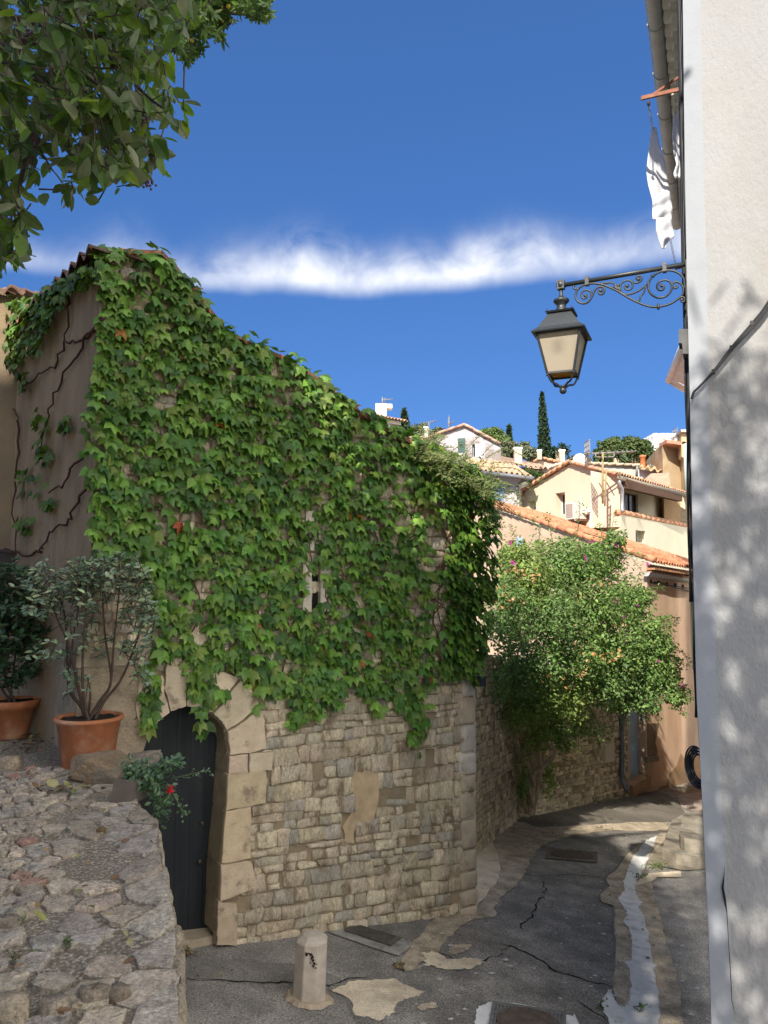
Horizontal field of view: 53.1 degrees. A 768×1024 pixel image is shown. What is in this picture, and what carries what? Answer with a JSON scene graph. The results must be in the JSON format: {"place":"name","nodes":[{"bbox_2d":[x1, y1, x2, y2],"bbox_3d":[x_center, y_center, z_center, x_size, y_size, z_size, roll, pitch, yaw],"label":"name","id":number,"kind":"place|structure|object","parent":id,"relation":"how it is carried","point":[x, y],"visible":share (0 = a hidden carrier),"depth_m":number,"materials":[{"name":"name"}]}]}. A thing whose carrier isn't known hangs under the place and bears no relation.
{"place":"outdoors","nodes":[
{"label":"outdoors","id":0,"kind":"place"},
{"bbox_2d":[0,731,187,1023],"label":"path","id":1,"kind":"structure","parent":0,"point":[146,985],"depth_m":3.48,"materials":[{"name":"stone"}]},
{"bbox_2d":[0,696,39,739],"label":"flower pot","id":2,"kind":"object","parent":1,"relation":"on","point":[16,718],"visible":0.94,"depth_m":6.84,"materials":[{"name":"ceramic"}]},
{"bbox_2d":[0,556,50,701],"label":"potted shrub","id":3,"kind":"object","parent":2,"relation":"in","point":[16,624],"visible":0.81,"depth_m":6.90,"materials":[{"name":"green plant"}]},
{"bbox_2d":[53,710,123,769],"bbox_3d":[-2.299,1.777,5.980,0.523,0.380,0.523,0,-5,0],"label":"flower pot","id":4,"kind":"object","parent":1,"relation":"on","point":[77,735],"visible":0.76,"depth_m":5.80,"materials":[{"name":"ceramic"}]},
{"bbox_2d":[9,550,162,720],"bbox_3d":[-2.343,0.965,6.047,1.333,1.345,0.878,0,-5,0],"label":"potted shrub","id":5,"kind":"object","parent":4,"relation":"in","point":[76,574],"visible":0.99,"depth_m":6.01,"materials":[{"name":"green plant"}]},
{"bbox_2d":[68,749,131,783],"bbox_3d":[-2.057,1.875,5.577,0.455,0.279,0.303,0,-5,0],"label":"boulder","id":6,"kind":"object","parent":1,"relation":"on","point":[101,767],"visible":0.77,"depth_m":5.46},
{"bbox_2d":[110,773,150,802],"bbox_3d":[-1.671,1.830,5.102,0.132,0.185,0.266,-2,-5,24],"label":"planter","id":7,"kind":"object","parent":1,"relation":"on","point":[124,790],"visible":0.54,"depth_m":5.02,"materials":[{"name":"grey stone"}]},
{"bbox_2d":[119,752,213,829],"bbox_3d":[-1.465,1.852,5.132,0.633,0.513,0.292,0,-5,0],"label":"trailing plant","id":8,"kind":"object","parent":7,"relation":"in","point":[133,771],"visible":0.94,"depth_m":5.09,"materials":[{"name":"green plant"}]},
{"bbox_2d":[0,0,212,278],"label":"overhanging tree","id":9,"kind":"object","parent":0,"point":[66,102],"visible":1,"depth_m":2.87,"materials":[{"name":"green plant"}]},
{"bbox_2d":[161,0,276,68],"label":"strawberry tree","id":10,"kind":"object","parent":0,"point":[217,20],"visible":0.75,"depth_m":5.09,"materials":[{"name":"green plant"}]},
{"bbox_2d":[0,0,685,466],"label":"sky","id":11,"kind":"structure","parent":0,"point":[393,196],"materials":[{"name":"blue"}]},
{"bbox_2d":[325,919,432,940],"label":"pavement","id":12,"kind":"structure","parent":0,"point":[411,930],"depth_m":7.60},
{"bbox_2d":[185,792,710,1023],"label":"road","id":13,"kind":"structure","parent":0,"point":[681,902],"depth_m":6.72,"materials":[{"name":"asphalt"}]},
{"bbox_2d":[188,978,292,982],"bbox_3d":[-1.140,3.717,6.094,0.830,0.114,0.054,1,-5,-13],"label":"road crack","id":14,"kind":"object","parent":13,"relation":"on","point":[242,981],"visible":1,"depth_m":6.09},
{"bbox_2d":[185,956,340,985],"bbox_3d":[-1.086,3.757,6.321,1.460,0.204,0.464,1,-5,-12],"label":"pavement band","id":15,"kind":"object","parent":13,"relation":"on","point":[265,972],"visible":0.63,"depth_m":6.28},
{"bbox_2d":[284,929,333,1009],"bbox_3d":[-0.579,3.554,5.979,0.389,0.545,0.356,0,-5,0],"label":"bollard","id":16,"kind":"object","parent":13,"relation":"on","point":[307,991],"visible":0.97,"depth_m":5.88,"materials":[{"name":"stone"}]},
{"bbox_2d":[0,731,661,1014],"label":"fallen leaves","id":17,"kind":"object","parent":13,"relation":"on","point":[61,1010],"visible":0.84,"depth_m":4.99,"materials":[{"name":"brown plant"}]},
{"bbox_2d":[343,831,658,1023],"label":"road surface","id":18,"kind":"object","parent":13,"relation":"on","point":[522,980],"visible":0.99,"depth_m":7.48,"materials":[{"name":"asphalt"}]},
{"bbox_2d":[332,978,426,1020],"bbox_3d":[-0.082,3.869,6.144,0.552,0.110,0.758,-3,-6,33],"label":"cement patch","id":19,"kind":"object","parent":18,"relation":"on","point":[378,999],"visible":1,"depth_m":6.15,"materials":[{"name":"concrete"}]},
{"bbox_2d":[417,1002,437,1009],"bbox_3d":[0.343,3.898,6.069,0.213,0.030,0.096,4,-6,-37],"label":"cement patch","id":20,"kind":"object","parent":18,"relation":"on","point":[423,1006],"visible":1,"depth_m":6.07,"materials":[{"name":"concrete"}]},
{"bbox_2d":[421,951,483,969],"bbox_3d":[0.635,4.073,6.961,0.594,0.091,0.365,0,-5,0],"label":"cement patch","id":21,"kind":"object","parent":18,"relation":"on","point":[433,958],"visible":1,"depth_m":6.96,"materials":[{"name":"concrete"}]},
{"bbox_2d":[447,944,471,953],"bbox_3d":[0.705,4.135,7.286,0.158,0.049,0.371,-3,-6,31],"label":"cement patch","id":22,"kind":"object","parent":18,"relation":"on","point":[457,948],"visible":1,"depth_m":7.28,"materials":[{"name":"concrete"}]},
{"bbox_2d":[399,822,540,971],"bbox_3d":[1.267,4.631,9.842,1.004,0.773,6.862,-2,-5,21],"label":"pavement patch","id":23,"kind":"object","parent":18,"relation":"on","point":[514,858],"visible":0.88,"depth_m":8.66,"materials":[{"name":"concrete"}]},
{"bbox_2d":[330,927,412,955],"bbox_3d":[-0.112,4.025,7.272,0.735,0.102,0.389,-3,-6,27],"label":"concrete surround","id":24,"kind":"object","parent":23,"relation":"on","point":[399,947],"visible":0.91,"depth_m":7.18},
{"bbox_2d":[344,925,400,945],"bbox_3d":[-0.112,4.018,7.327,0.497,0.080,0.226,-2,-5,26],"label":"drain grate","id":25,"kind":"object","parent":24,"relation":"in","point":[377,935],"visible":1,"depth_m":7.31,"materials":[{"name":"metal"}]},
{"bbox_2d":[472,842,499,913],"bbox_3d":[1.238,4.591,9.830,0.483,0.320,3.249,-1,-5,15],"label":"channel apron","id":26,"kind":"object","parent":23,"relation":"on","point":[488,867],"visible":0.52,"depth_m":9.93,"materials":[{"name":"concrete"}]},
{"bbox_2d":[474,1002,578,1023],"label":"manhole paint","id":27,"kind":"object","parent":18,"relation":"on","point":[483,1013],"visible":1,"depth_m":6.08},
{"bbox_2d":[489,1001,565,1023],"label":"manhole cover","id":28,"kind":"object","parent":18,"relation":"on","point":[505,1013],"visible":1,"depth_m":6.07,"materials":[{"name":"grey metal"}]},
{"bbox_2d":[520,880,546,929],"bbox_3d":[1.760,4.521,8.904,0.136,0.196,1.932,-2,-5,18],"label":"road crack","id":29,"kind":"object","parent":18,"relation":"on","point":[532,916],"visible":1,"depth_m":8.77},
{"bbox_2d":[501,942,611,986],"bbox_3d":[1.536,4.238,7.181,1.151,0.067,0.187,-4,-6,40],"label":"road crack","id":30,"kind":"object","parent":18,"relation":"on","point":[549,967],"visible":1,"depth_m":7.12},
{"bbox_2d":[545,848,597,862],"bbox_3d":[2.742,4.989,11.194,1.032,0.179,0.554,1,-5,-8],"label":"manhole cover","id":31,"kind":"object","parent":18,"relation":"on","point":[574,855],"visible":1,"depth_m":11.14,"materials":[{"name":"metal"}]},
{"bbox_2d":[507,822,668,848],"bbox_3d":[3.440,5.415,13.176,4.771,0.658,1.203,4,-7,-42],"label":"pavement patch","id":32,"kind":"object","parent":13,"relation":"on","point":[516,834],"visible":1,"depth_m":12.61,"materials":[{"name":"concrete"}]},
{"bbox_2d":[517,792,684,827],"bbox_3d":[4.651,5.831,15.069,1.830,0.917,6.856,-3,-6,35],"label":"road patch","id":33,"kind":"object","parent":13,"relation":"on","point":[652,807],"visible":0.81,"depth_m":14.84,"materials":[{"name":"concrete"}]},
{"bbox_2d":[600,825,682,1023],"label":"gutter","id":34,"kind":"object","parent":13,"relation":"on","point":[669,998],"depth_m":7.73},
{"bbox_2d":[415,824,707,1023],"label":"paint specks","id":35,"kind":"object","parent":34,"relation":"on","point":[451,1018],"visible":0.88,"depth_m":7.03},
{"bbox_2d":[636,871,681,884],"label":"kerb","id":36,"kind":"structure","parent":13,"relation":"on","point":[649,877],"depth_m":10.70,"materials":[{"name":"stone"}]},
{"bbox_2d":[646,824,703,869],"bbox_3d":[5.374,5.673,13.437,0.870,0.669,5.296,-2,-5,26],"label":"step apron","id":37,"kind":"object","parent":13,"relation":"on","point":[656,857],"visible":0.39,"depth_m":11.48,"materials":[{"name":"concrete"}]},
{"bbox_2d":[651,782,700,794],"bbox_3d":[8.318,7.188,20.819,1.633,1.134,8.747,-3,-6,31],"label":"road edge","id":38,"kind":"object","parent":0,"point":[681,789],"visible":0.27,"depth_m":18.64,"materials":[{"name":"stone"}]},
{"bbox_2d":[6,784,687,1011],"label":"weeds","id":39,"kind":"object","parent":38,"relation":"on","point":[641,1005],"visible":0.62,"depth_m":6.43,"materials":[{"name":"green plant"}]},
{"bbox_2d":[678,792,701,809],"bbox_3d":[7.116,6.579,17.605,0.741,0.422,3.451,-2,-5,23],"label":"road edge patch","id":40,"kind":"object","parent":38,"relation":"on","point":[690,801],"visible":0.65,"depth_m":17.24,"materials":[{"name":"pink concrete"}]},
{"bbox_3d":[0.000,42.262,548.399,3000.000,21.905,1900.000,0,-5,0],"label":"ground","id":41,"kind":"structure","parent":0,"visible":0},
{"bbox_2d":[0,284,37,696],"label":"neighbour house","id":42,"kind":"structure","parent":41,"relation":"on","point":[8,392],"depth_m":8.12,"materials":[{"name":"paint"}]},
{"bbox_2d":[4,244,477,948],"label":"stone house","id":43,"kind":"structure","parent":41,"relation":"on","point":[354,814],"depth_m":7.18,"materials":[{"name":"beige stone"}]},
{"bbox_2d":[0,549,14,577],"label":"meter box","id":44,"kind":"object","parent":43,"relation":"attached to","point":[6,556],"visible":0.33,"depth_m":7.86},
{"bbox_2d":[0,259,104,556],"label":"creeping ivy","id":45,"kind":"object","parent":43,"relation":"attached to","point":[42,310],"visible":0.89,"depth_m":7.27,"materials":[{"name":"green plant"}]},
{"bbox_2d":[138,706,216,929],"bbox_3d":[-1.897,2.361,6.784,0.917,3.533,0.083,3,-6,-35],"label":"door","id":46,"kind":"structure","parent":43,"relation":"in","point":[185,844],"depth_m":6.85,"materials":[{"name":"black paint"}]},
{"bbox_2d":[78,241,502,761],"bbox_3d":[-0.668,0.141,7.694,4.712,4.849,0.836,3,-6,-32],"label":"ivy","id":47,"kind":"object","parent":43,"relation":"attached to","point":[247,625],"visible":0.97,"depth_m":7.11,"materials":[{"name":"green plant"}]},
{"bbox_2d":[300,563,330,611],"bbox_3d":[-0.669,0.732,7.488,0.309,0.482,0.070,3,-6,-35],"label":"slit window","id":48,"kind":"structure","parent":43,"relation":"in","point":[311,601],"depth_m":7.48,"materials":[{"name":"stone"}]},
{"bbox_2d":[303,511,332,549],"bbox_3d":[-0.650,0.187,7.548,0.303,0.390,0.070,3,-6,-35],"label":"slit window","id":49,"kind":"structure","parent":43,"relation":"in","point":[308,515],"depth_m":7.47,"materials":[{"name":"stone"}]},
{"bbox_2d":[405,421,544,530],"bbox_3d":[1.031,-0.404,8.656,2.061,1.234,1.246,4,-7,-41],"label":"wispy vine","id":50,"kind":"object","parent":43,"relation":"attached to","point":[435,458],"visible":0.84,"depth_m":8.43,"materials":[{"name":"green plant"}]},
{"bbox_2d":[472,675,485,686],"bbox_3d":[1.018,1.858,8.488,0.100,0.110,0.210,3,-6,-35],"label":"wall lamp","id":51,"kind":"object","parent":43,"relation":"attached to","point":[481,682],"visible":0.35,"depth_m":8.40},
{"bbox_2d":[379,415,407,426],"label":"pale house","id":52,"kind":"structure","parent":41,"relation":"on","point":[394,422],"depth_m":55.20,"materials":[{"name":"beige"}]},
{"bbox_2d":[378,407,385,415],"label":"satellite dish","id":53,"kind":"object","parent":52,"relation":"attached to","point":[381,410],"visible":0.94,"depth_m":54.24,"materials":[{"name":"metal"}]},
{"bbox_2d":[375,403,391,415],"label":"chimney","id":54,"kind":"object","parent":52,"relation":"on","point":[386,406],"visible":0.7,"depth_m":55.37,"materials":[{"name":"paint"}]},
{"bbox_2d":[399,407,411,438],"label":"cypress","id":55,"kind":"object","parent":41,"relation":"on","point":[405,424],"visible":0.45,"depth_m":56.62,"materials":[{"name":"green plant"}]},
{"bbox_2d":[410,422,429,438],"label":"olive tree","id":56,"kind":"object","parent":41,"relation":"on","point":[418,429],"visible":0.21,"depth_m":70.52,"materials":[{"name":"green plant"}]},
{"bbox_2d":[420,426,444,438],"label":"olive tree","id":57,"kind":"object","parent":41,"relation":"on","point":[434,430],"visible":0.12,"depth_m":66.48,"materials":[{"name":"green plant"}]},
{"bbox_2d":[421,423,500,462],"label":"mottled house","id":58,"kind":"structure","parent":41,"relation":"on","point":[465,433],"depth_m":46.01,"materials":[{"name":"paint"}]},
{"bbox_2d":[480,426,510,441],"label":"green tree","id":59,"kind":"object","parent":41,"relation":"on","point":[494,430],"visible":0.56,"depth_m":72.37,"materials":[{"name":"green plant"}]},
{"bbox_2d":[467,457,534,518],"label":"blue shutter house","id":60,"kind":"structure","parent":41,"relation":"on","point":[514,478],"depth_m":33.10,"materials":[{"name":"tile"}]},
{"bbox_2d":[500,439,517,458],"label":"olive tree","id":61,"kind":"object","parent":41,"relation":"on","point":[508,445],"visible":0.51,"depth_m":63.83,"materials":[{"name":"green plant"}]},
{"bbox_2d":[505,423,513,441],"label":"cypress","id":62,"kind":"object","parent":41,"relation":"on","point":[508,430],"visible":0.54,"depth_m":75.83,"materials":[{"name":"green plant"}]},
{"bbox_2d":[482,456,548,473],"bbox_3d":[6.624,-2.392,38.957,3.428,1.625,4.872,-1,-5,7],"label":"long brown house","id":63,"kind":"structure","parent":41,"relation":"on","point":[524,463],"depth_m":38.55,"materials":[{"name":"tile"}]},
{"bbox_2d":[513,447,522,463],"bbox_3d":[6.822,-2.869,39.194,0.428,0.835,0.353,0,-5,0],"label":"chimney","id":64,"kind":"object","parent":63,"relation":"on","point":[517,458],"visible":0.8,"depth_m":39.05,"materials":[{"name":"paint"}]},
{"bbox_2d":[512,441,537,467],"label":"olive tree","id":65,"kind":"object","parent":41,"relation":"on","point":[529,452],"visible":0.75,"depth_m":60.06,"materials":[{"name":"green plant"}]},
{"bbox_2d":[516,468,545,483],"bbox_3d":[7.069,2.602,36.326,1.705,9.412,1.361,0,-5,0],"label":"creeper","id":66,"kind":"object","parent":41,"relation":"on","point":[535,475],"visible":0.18,"depth_m":36.39,"materials":[{"name":"green plant"}]},
{"bbox_2d":[536,450,541,459],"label":"chimney","id":67,"kind":"object","parent":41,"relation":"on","point":[539,454],"visible":1,"depth_m":43.85,"materials":[{"name":"paint"}]},
{"bbox_2d":[536,391,551,457],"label":"cypress","id":68,"kind":"object","parent":41,"relation":"on","point":[544,441],"visible":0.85,"depth_m":46.45,"materials":[{"name":"green plant"}]},
{"bbox_2d":[533,457,558,468],"bbox_3d":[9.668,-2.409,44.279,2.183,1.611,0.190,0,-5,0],"label":"peach house","id":69,"kind":"structure","parent":41,"relation":"on","point":[545,461],"depth_m":44.40,"materials":[{"name":"paint"}]},
{"bbox_2d":[473,654,629,852],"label":"garden wall","id":70,"kind":"structure","parent":41,"relation":"on","point":[585,775],"depth_m":13.11,"materials":[{"name":"stone"}]},
{"bbox_2d":[480,501,693,815],"bbox_3d":[3.255,2.481,13.362,6.076,5.401,2.262,5,-7,-43],"label":"bougainvillea","id":71,"kind":"object","parent":70,"relation":"attached to","point":[638,657],"visible":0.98,"depth_m":12.89,"materials":[{"name":"green plant"}]},
{"bbox_2d":[603,743,614,762],"bbox_3d":[4.709,5.055,16.110,0.068,0.430,0.510,-4,-6,40],"label":"utility box","id":72,"kind":"object","parent":70,"relation":"attached to","point":[609,752],"visible":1,"depth_m":16.05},
{"bbox_2d":[606,744,613,760],"bbox_3d":[4.732,5.052,16.090,0.007,0.370,0.418,-4,-6,40],"label":"door","id":73,"kind":"structure","parent":72,"relation":"in","point":[610,748],"depth_m":16.08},
{"bbox_2d":[619,672,628,791],"bbox_3d":[5.132,4.629,16.485,0.177,2.555,0.484,0,-5,0],"label":"drainpipe","id":74,"kind":"object","parent":70,"relation":"attached to","point":[622,754],"visible":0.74,"depth_m":16.52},
{"bbox_2d":[550,442,571,459],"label":"thin tree","id":75,"kind":"object","parent":41,"relation":"on","point":[555,452],"visible":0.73,"depth_m":58.41,"materials":[{"name":"green plant"}]},
{"bbox_2d":[558,449,564,461],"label":"chimney","id":76,"kind":"object","parent":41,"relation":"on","point":[561,454],"visible":0.88,"depth_m":42.32,"materials":[{"name":"paint"}]},
{"bbox_2d":[567,454,592,461],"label":"shrub","id":77,"kind":"object","parent":41,"relation":"on","point":[572,456],"visible":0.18,"depth_m":58.51,"materials":[{"name":"green plant"}]},
{"bbox_2d":[471,498,700,789],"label":"orange house","id":78,"kind":"structure","parent":41,"relation":"on","point":[673,737],"depth_m":20.04,"materials":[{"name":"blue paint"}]},
{"bbox_2d":[584,439,635,505],"bbox_3d":[8.003,-1.367,27.220,1.837,2.336,1.000,0,-5,0],"label":"aerial","id":79,"kind":"object","parent":78,"relation":"on","point":[586,447],"visible":1,"depth_m":27.20,"materials":[{"name":"metal"}]},
{"bbox_2d":[539,461,639,476],"bbox_3d":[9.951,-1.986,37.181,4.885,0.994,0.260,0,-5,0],"label":"white back house","id":80,"kind":"structure","parent":41,"relation":"on","point":[629,469],"depth_m":37.29,"materials":[{"name":"paint"}]},
{"bbox_2d":[521,459,688,569],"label":"yellow house","id":81,"kind":"structure","parent":41,"relation":"on","point":[634,502],"depth_m":30.70,"materials":[{"name":"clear paint"}]},
{"bbox_2d":[561,493,564,513],"bbox_3d":[7.431,-0.326,31.285,0.295,0.892,0.538,0,-5,0],"label":"window","id":82,"kind":"structure","parent":81,"relation":"in","point":[562,495],"depth_m":31.48,"materials":[{"name":"white glass"}]},
{"bbox_2d":[565,501,590,521],"bbox_3d":[7.535,-0.024,29.614,0.635,0.735,0.988,2,-6,-26],"label":"air conditioner","id":83,"kind":"object","parent":81,"relation":"attached to","point":[571,509],"visible":0.94,"depth_m":29.50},
{"bbox_2d":[573,454,587,463],"bbox_3d":[9.268,-2.413,36.352,0.720,0.720,0.231,0,-5,0],"label":"satellite dish","id":84,"kind":"object","parent":81,"relation":"attached to","point":[578,457],"visible":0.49,"depth_m":36.27,"materials":[{"name":"metal"}]},
{"bbox_2d":[586,501,606,532],"bbox_3d":[8.018,-0.014,29.153,0.120,1.953,1.362,2,-6,-26],"label":"cable duct","id":85,"kind":"object","parent":81,"relation":"attached to","point":[590,523],"visible":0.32,"depth_m":29.29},
{"bbox_2d":[625,493,635,511],"bbox_3d":[10.258,-0.121,32.173,0.938,1.279,1.181,0,-5,0],"label":"window","id":86,"kind":"structure","parent":81,"relation":"in","point":[630,500],"depth_m":32.38,"materials":[{"name":"black glass"}]},
{"bbox_2d":[638,455,661,478],"bbox_3d":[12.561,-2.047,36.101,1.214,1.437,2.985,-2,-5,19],"label":"tiled roof house","id":87,"kind":"structure","parent":81,"relation":"on","point":[644,473],"depth_m":35.29,"materials":[{"name":"tile"}]},
{"bbox_2d":[645,473,669,485],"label":"wall","id":88,"kind":"structure","parent":81,"relation":"on","point":[661,478],"depth_m":32.75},
{"bbox_2d":[591,435,621,462],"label":"round tree","id":89,"kind":"object","parent":41,"relation":"on","point":[606,445],"visible":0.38,"depth_m":56.16,"materials":[{"name":"green plant"}]},
{"bbox_2d":[604,453,631,462],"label":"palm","id":90,"kind":"object","parent":41,"relation":"on","point":[616,458],"visible":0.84,"depth_m":50.33,"materials":[{"name":"green plant"}]},
{"bbox_2d":[610,434,656,476],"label":"round tree","id":91,"kind":"object","parent":41,"relation":"on","point":[640,446],"visible":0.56,"depth_m":53.93,"materials":[{"name":"green plant"}]},
{"bbox_2d":[626,674,653,796],"bbox_3d":[5.768,5.876,17.483,0.328,4.913,1.560,-4,-6,38],"label":"doorway","id":92,"kind":"structure","parent":41,"relation":"on","point":[640,774],"depth_m":17.67,"materials":[{"name":"blue paint"}]},
{"bbox_2d":[629,707,638,778],"bbox_3d":[5.578,4.987,17.514,0.060,2.096,1.016,-4,-6,38],"label":"door","id":93,"kind":"structure","parent":92,"relation":"in","point":[633,726],"depth_m":17.63,"materials":[{"name":"grey paint"}]},
{"bbox_2d":[644,433,676,469],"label":"grey house","id":94,"kind":"structure","parent":41,"relation":"on","point":[655,439],"depth_m":68.64,"materials":[{"name":"paint"}]},
{"bbox_2d":[646,429,690,521],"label":"tan tower house","id":95,"kind":"structure","parent":41,"relation":"on","point":[668,456],"depth_m":34.43,"materials":[{"name":"paint"}]},
{"bbox_2d":[671,427,677,439],"bbox_3d":[13.195,-3.374,34.721,0.466,0.822,0.622,0,-5,0],"label":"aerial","id":96,"kind":"object","parent":95,"relation":"on","point":[674,434],"visible":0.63,"depth_m":34.69,"materials":[{"name":"metal"}]},
{"bbox_2d":[665,347,693,669],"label":"white house","id":97,"kind":"structure","parent":41,"relation":"on","point":[676,369],"depth_m":19.48,"materials":[{"name":"beige paint"}]},
{"bbox_2d":[662,810,704,869],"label":"stone steps","id":98,"kind":"structure","parent":41,"relation":"on","point":[683,845],"depth_m":11.81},
{"bbox_2d":[645,0,767,1023],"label":"white house","id":99,"kind":"structure","parent":41,"relation":"on","point":[725,62],"depth_m":5.41,"materials":[{"name":"paint"}]},
{"bbox_2d":[531,259,687,393],"bbox_3d":[1.718,-1.377,5.823,1.132,0.916,0.400,-2,-5,23],"label":"street lamp","id":100,"kind":"object","parent":99,"relation":"attached to","point":[561,334],"visible":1,"depth_m":5.84,"materials":[{"name":"metal"}]},
{"bbox_2d":[641,76,678,105],"bbox_3d":[2.688,-4.075,7.442,0.383,0.263,0.073,-2,-5,25],"label":"clothesline bracket","id":101,"kind":"object","parent":99,"relation":"attached to","point":[657,93],"visible":0.83,"depth_m":7.44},
{"bbox_2d":[648,96,680,262],"bbox_3d":[3.715,-3.956,9.910,0.244,0.445,5.404,-2,-5,23],"label":"clothesline","id":102,"kind":"object","parent":101,"relation":"attached to","point":[678,178],"visible":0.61,"depth_m":8.01,"materials":[{"name":"white fabric"}]},
{"bbox_2d":[646,127,669,200],"bbox_3d":[2.846,-3.621,8.024,0.294,0.906,0.082,3,-6,-30],"label":"shirt","id":103,"kind":"object","parent":102,"relation":"hanging from","point":[656,173],"visible":0.86,"depth_m":8.01,"materials":[{"name":"white fabric"}]},
{"bbox_2d":[672,111,679,177],"bbox_3d":[2.969,-3.734,7.798,0.035,0.763,0.152,-5,-7,42],"label":"cloth","id":104,"kind":"object","parent":102,"relation":"hanging from","point":[675,138],"visible":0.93,"depth_m":7.79,"materials":[{"name":"white fabric"}]},
{"bbox_2d":[652,192,671,220],"bbox_3d":[2.773,-3.057,7.669,0.291,0.351,0.048,3,-6,-31],"label":"collar cloth","id":105,"kind":"object","parent":99,"relation":"hanging from","point":[661,205],"visible":0.92,"depth_m":7.66,"materials":[{"name":"white fabric"}]},
{"bbox_2d":[656,217,673,248],"bbox_3d":[2.684,-2.666,7.360,0.225,0.342,0.055,3,-6,-28],"label":"pillowcase","id":106,"kind":"object","parent":99,"relation":"hanging from","point":[664,231],"visible":1,"depth_m":7.35,"materials":[{"name":"white fabric"}]},
{"bbox_2d":[679,329,688,358],"bbox_3d":[2.214,-1.234,5.663,0.074,0.187,0.196,-2,-5,23],"label":"junction box","id":107,"kind":"object","parent":99,"relation":"attached to","point":[683,339],"visible":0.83,"depth_m":5.59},
{"bbox_2d":[677,0,697,717],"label":"cable bundle","id":108,"kind":"object","parent":99,"relation":"attached to","point":[683,258],"visible":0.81,"depth_m":5.71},
{"bbox_2d":[684,745,700,788],"bbox_3d":[3.191,2.595,7.820,0.043,0.427,0.427,1,-5,-10],"label":"hose coil","id":109,"kind":"object","parent":99,"relation":"attached to","point":[689,766],"visible":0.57,"depth_m":7.91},
{"bbox_2d":[691,301,767,398],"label":"wall cables","id":110,"kind":"object","parent":99,"relation":"attached to","point":[753,324],"depth_m":5.40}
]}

